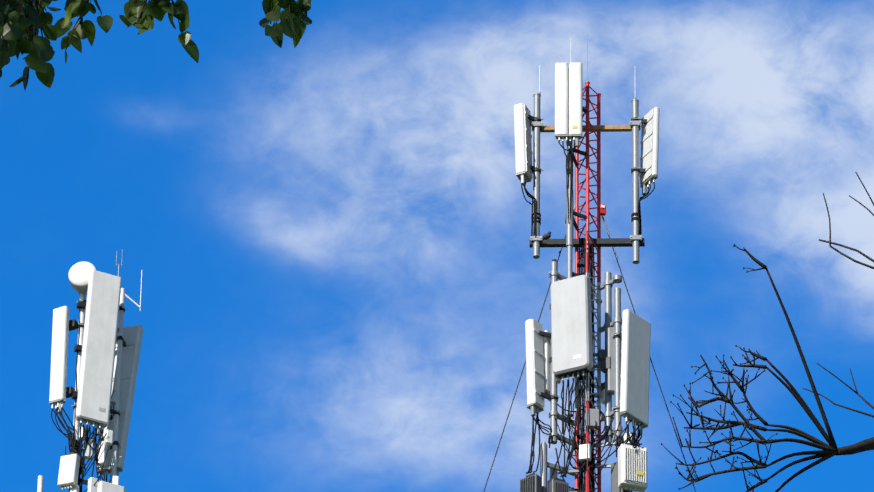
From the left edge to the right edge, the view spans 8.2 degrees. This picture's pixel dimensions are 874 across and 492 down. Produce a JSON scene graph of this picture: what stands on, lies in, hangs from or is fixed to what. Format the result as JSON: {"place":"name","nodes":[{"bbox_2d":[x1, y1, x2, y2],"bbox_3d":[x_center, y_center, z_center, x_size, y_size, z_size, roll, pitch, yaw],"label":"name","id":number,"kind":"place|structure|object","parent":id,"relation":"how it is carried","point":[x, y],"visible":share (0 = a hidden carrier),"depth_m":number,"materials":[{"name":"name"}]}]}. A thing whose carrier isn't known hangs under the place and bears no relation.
{"place":"outdoors","nodes":[
{"label":"outdoors","id":0,"kind":"place"},
{"bbox_2d":[0,0,873,491],"label":"sky","id":1,"kind":"structure","parent":0,"point":[328,235],"materials":[{"name":"blue"}]},
{"label":"ground","id":2,"kind":"structure","parent":0,"visible":0},
{"bbox_2d":[37,249,143,491],"bbox_3d":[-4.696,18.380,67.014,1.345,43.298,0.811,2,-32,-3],"label":"cell tower","id":3,"kind":"structure","parent":2,"relation":"on","point":[107,350],"depth_m":77.29,"materials":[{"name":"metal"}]},
{"bbox_2d":[0,0,311,89],"bbox_3d":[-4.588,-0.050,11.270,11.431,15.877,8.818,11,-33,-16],"label":"linden tree","id":4,"kind":"object","parent":2,"relation":"on","point":[22,22],"visible":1,"depth_m":17.18,"materials":[{"name":"green plant"}]},
{"bbox_2d":[483,33,695,491],"bbox_3d":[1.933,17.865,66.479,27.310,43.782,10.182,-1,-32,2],"label":"cell tower","id":5,"kind":"structure","parent":2,"relation":"on","point":[563,349],"depth_m":73.25,"materials":[{"name":"metal"}]},
{"bbox_2d":[661,172,873,491],"bbox_3d":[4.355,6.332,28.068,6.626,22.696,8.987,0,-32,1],"label":"bare tree","id":6,"kind":"object","parent":2,"relation":"on","point":[827,451],"visible":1,"depth_m":29.96,"materials":[{"name":"brown plant"}]}
]}

